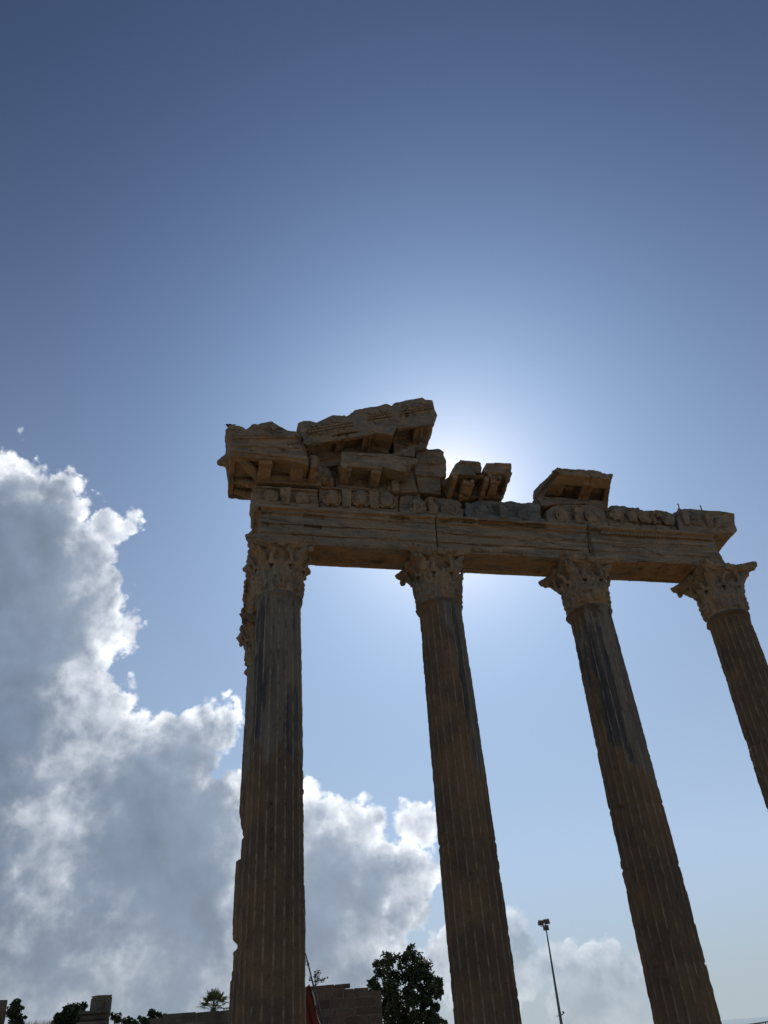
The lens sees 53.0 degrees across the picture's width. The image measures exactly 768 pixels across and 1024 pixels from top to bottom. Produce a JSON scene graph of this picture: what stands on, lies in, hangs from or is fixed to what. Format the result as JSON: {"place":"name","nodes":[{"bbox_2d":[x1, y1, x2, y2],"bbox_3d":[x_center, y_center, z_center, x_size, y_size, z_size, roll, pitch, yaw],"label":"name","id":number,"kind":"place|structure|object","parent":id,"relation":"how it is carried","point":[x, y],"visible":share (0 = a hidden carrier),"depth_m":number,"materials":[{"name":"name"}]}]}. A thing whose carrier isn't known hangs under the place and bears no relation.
{"place":"outdoors","nodes":[
{"label":"outdoors","id":0,"kind":"place"},
{"bbox_2d":[0,1000,7,1023],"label":"ruin pier","id":1,"kind":"structure","parent":0,"point":[3,1007],"depth_m":20.19,"materials":[{"name":"grey stone"}]},
{"bbox_2d":[76,995,111,1023],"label":"stone pier","id":2,"kind":"structure","parent":0,"point":[99,1012],"depth_m":25.63,"materials":[{"name":"grey stone"}]},
{"bbox_2d":[150,1010,228,1023],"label":"ruin wall","id":3,"kind":"structure","parent":0,"point":[215,1017],"depth_m":27.82,"materials":[{"name":"grey stone"}]},
{"bbox_2d":[310,983,382,1023],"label":"stone wall","id":4,"kind":"structure","parent":0,"point":[340,1004],"depth_m":35.35,"materials":[{"name":"stone"}]},
{"bbox_2d":[309,970,327,985],"bbox_3d":[-3.107,21.879,36.148,1.029,0.732,0.315,-4,-35,0],"label":"wall shrub","id":5,"kind":"object","parent":4,"relation":"on","point":[318,978],"visible":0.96,"depth_m":36.11,"materials":[{"name":"green plant"}]},
{"bbox_2d":[0,0,767,1023],"label":"sky","id":6,"kind":"structure","parent":0,"point":[543,224],"materials":[{"name":"blue"}]},
{"bbox_2d":[721,1017,767,1023],"bbox_3d":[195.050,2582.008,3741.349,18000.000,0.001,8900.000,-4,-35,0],"label":"sea water","id":7,"kind":"structure","parent":0,"point":[745,1020],"depth_m":1268.96,"materials":[{"name":"teal liquid"}]},
{"bbox_3d":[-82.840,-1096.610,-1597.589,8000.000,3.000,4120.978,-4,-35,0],"label":"ground","id":8,"kind":"structure","parent":0,"visible":0},
{"bbox_2d":[6,998,27,1023],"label":"conifer shrub","id":9,"kind":"object","parent":8,"relation":"on","point":[14,1014],"visible":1,"depth_m":27.92,"materials":[{"name":"green plant"}]},
{"bbox_2d":[51,1001,88,1023],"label":"rounded bush","id":10,"kind":"object","parent":8,"relation":"on","point":[68,1014],"visible":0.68,"depth_m":29.85,"materials":[{"name":"green plant"}]},
{"bbox_2d":[110,1012,139,1023],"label":"leafy shrub","id":11,"kind":"object","parent":8,"relation":"on","point":[116,1018],"visible":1,"depth_m":32.09,"materials":[{"name":"green plant"}]},
{"bbox_2d":[137,1008,166,1023],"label":"leafy shrub","id":12,"kind":"object","parent":8,"relation":"on","point":[152,1013],"visible":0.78,"depth_m":29.10,"materials":[{"name":"green plant"}]},
{"bbox_2d":[196,988,228,1010],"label":"fan palm","id":13,"kind":"object","parent":8,"relation":"on","point":[214,995],"visible":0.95,"depth_m":41.42,"materials":[{"name":"green plant"}]},
{"bbox_2d":[305,953,323,1023],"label":"red banner","id":14,"kind":"object","parent":8,"relation":"on","point":[311,1016],"visible":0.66,"depth_m":20.99,"materials":[{"name":"fabric"}]},
{"bbox_2d":[366,943,448,1023],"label":"leafy tree","id":15,"kind":"object","parent":8,"relation":"on","point":[414,973],"visible":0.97,"depth_m":54.60,"materials":[{"name":"green plant"}]},
{"bbox_2d":[538,918,563,1023],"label":"floodlight mast","id":16,"kind":"object","parent":8,"relation":"on","point":[543,922],"visible":1,"depth_m":80.54,"materials":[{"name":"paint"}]},
{"bbox_2d":[750,1021,767,1023],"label":"white parapet","id":17,"kind":"structure","parent":8,"relation":"on","point":[765,1022],"depth_m":22.35,"materials":[{"name":"paint"}]},
{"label":"ruin wall","id":18,"kind":"object","parent":8,"relation":"on","visible":0},
{"bbox_2d":[26,1019,53,1023],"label":"dry weeds","id":19,"kind":"object","parent":18,"relation":"on","point":[35,1022],"visible":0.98,"depth_m":29.02,"materials":[{"name":"beige plant"}]},
{"bbox_3d":[2.694,10.766,13.848,13.440,1.040,10.390,4,-35,-11],"label":"temple platform","id":20,"kind":"object","parent":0,"visible":0},
{"bbox_2d":[228,612,255,1023],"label":"fluted column","id":21,"kind":"structure","parent":20,"relation":"on","point":[245,638],"depth_m":15.60,"materials":[{"name":"stone"}]},
{"bbox_2d":[241,532,255,613],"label":"architrave beam","id":22,"kind":"structure","parent":21,"relation":"on","point":[248,599],"depth_m":17.68,"materials":[{"name":"stone"}]},
{"bbox_2d":[235,533,317,1023],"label":"fluted column","id":23,"kind":"structure","parent":20,"relation":"on","point":[271,970],"depth_m":12.26,"materials":[{"name":"stone"}]},
{"bbox_2d":[250,503,436,569],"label":"architrave beam","id":24,"kind":"structure","parent":23,"relation":"on","point":[364,539],"depth_m":15.53,"materials":[{"name":"stone"}]},
{"bbox_2d":[249,485,318,526],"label":"frieze block","id":25,"kind":"structure","parent":24,"relation":"on","point":[289,496],"depth_m":15.57,"materials":[{"name":"stone"}]},
{"bbox_2d":[217,421,334,500],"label":"cornice block","id":26,"kind":"structure","parent":25,"relation":"on","point":[271,453],"depth_m":15.61,"materials":[{"name":"stone"}]},
{"bbox_2d":[317,486,397,511],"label":"frieze block","id":27,"kind":"structure","parent":24,"relation":"on","point":[357,499],"depth_m":15.82,"materials":[{"name":"stone"}]},
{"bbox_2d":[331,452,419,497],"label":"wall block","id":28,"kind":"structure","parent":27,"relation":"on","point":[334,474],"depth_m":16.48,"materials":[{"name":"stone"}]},
{"bbox_2d":[335,452,417,490],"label":"cornice block","id":29,"kind":"structure","parent":27,"relation":"on","point":[368,471],"depth_m":16.00,"materials":[{"name":"stone"}]},
{"bbox_2d":[296,415,373,470],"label":"raking cornice","id":30,"kind":"structure","parent":29,"relation":"on","point":[326,441],"depth_m":16.17,"materials":[{"name":"stone"}]},
{"bbox_2d":[343,404,397,453],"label":"raking cornice","id":31,"kind":"structure","parent":30,"relation":"on","point":[380,422],"depth_m":16.49,"materials":[{"name":"stone"}]},
{"bbox_2d":[388,445,414,457],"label":"broken block","id":32,"kind":"structure","parent":31,"relation":"on","point":[409,452],"depth_m":16.70,"materials":[{"name":"stone"}]},
{"bbox_2d":[389,398,436,454],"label":"raking cornice","id":33,"kind":"structure","parent":32,"relation":"on","point":[416,419],"depth_m":16.87,"materials":[{"name":"stone"}]},
{"bbox_2d":[398,494,463,516],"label":"frieze block","id":34,"kind":"structure","parent":24,"relation":"on","point":[410,503],"depth_m":16.16,"materials":[{"name":"stone"}]},
{"bbox_2d":[386,474,417,499],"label":"broken block","id":35,"kind":"structure","parent":34,"relation":"on","point":[395,488],"depth_m":16.26,"materials":[{"name":"stone"}]},
{"bbox_2d":[414,449,445,498],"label":"wall block","id":36,"kind":"structure","parent":34,"relation":"on","point":[430,473],"depth_m":16.81,"materials":[{"name":"stone"}]},
{"bbox_2d":[395,542,521,1023],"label":"fluted column","id":37,"kind":"structure","parent":20,"relation":"on","point":[483,981],"depth_m":12.83,"materials":[{"name":"stone"}]},
{"bbox_2d":[538,550,721,1023],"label":"fluted column","id":38,"kind":"structure","parent":20,"relation":"on","point":[679,987],"depth_m":13.42,"materials":[{"name":"stone"}]},
{"bbox_2d":[435,515,589,576],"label":"architrave beam","id":39,"kind":"structure","parent":38,"relation":"on","point":[517,547],"depth_m":16.20,"materials":[{"name":"stone"}]},
{"bbox_2d":[463,500,545,521],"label":"frieze block","id":40,"kind":"structure","parent":39,"relation":"on","point":[512,510],"depth_m":16.50,"materials":[{"name":"grey stone"}]},
{"bbox_2d":[439,460,488,508],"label":"cornice block","id":41,"kind":"structure","parent":40,"relation":"on","point":[459,483],"depth_m":16.39,"materials":[{"name":"stone"}]},
{"bbox_2d":[474,463,511,501],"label":"cornice block","id":42,"kind":"structure","parent":40,"relation":"on","point":[499,475],"depth_m":16.55,"materials":[{"name":"stone"}]},
{"bbox_2d":[541,505,607,525],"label":"frieze block","id":43,"kind":"structure","parent":39,"relation":"on","point":[584,514],"depth_m":16.82,"materials":[{"name":"stone"}]},
{"bbox_2d":[532,467,612,517],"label":"cornice block","id":44,"kind":"structure","parent":43,"relation":"on","point":[560,487],"depth_m":17.08,"materials":[{"name":"stone"}]},
{"bbox_2d":[670,558,767,808],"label":"fluted column","id":45,"kind":"structure","parent":20,"relation":"on","point":[715,591],"depth_m":15.98,"materials":[{"name":"stone"}]},
{"bbox_2d":[586,525,724,583],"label":"architrave beam","id":46,"kind":"structure","parent":45,"relation":"on","point":[663,555],"depth_m":16.85,"materials":[{"name":"stone"}]},
{"bbox_2d":[604,505,676,529],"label":"frieze block","id":47,"kind":"structure","parent":46,"relation":"on","point":[622,516],"depth_m":17.14,"materials":[{"name":"stone"}]},
{"bbox_2d":[673,504,736,551],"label":"frieze block","id":48,"kind":"structure","parent":46,"relation":"on","point":[720,525],"depth_m":17.50,"materials":[{"name":"stone"}]}
]}

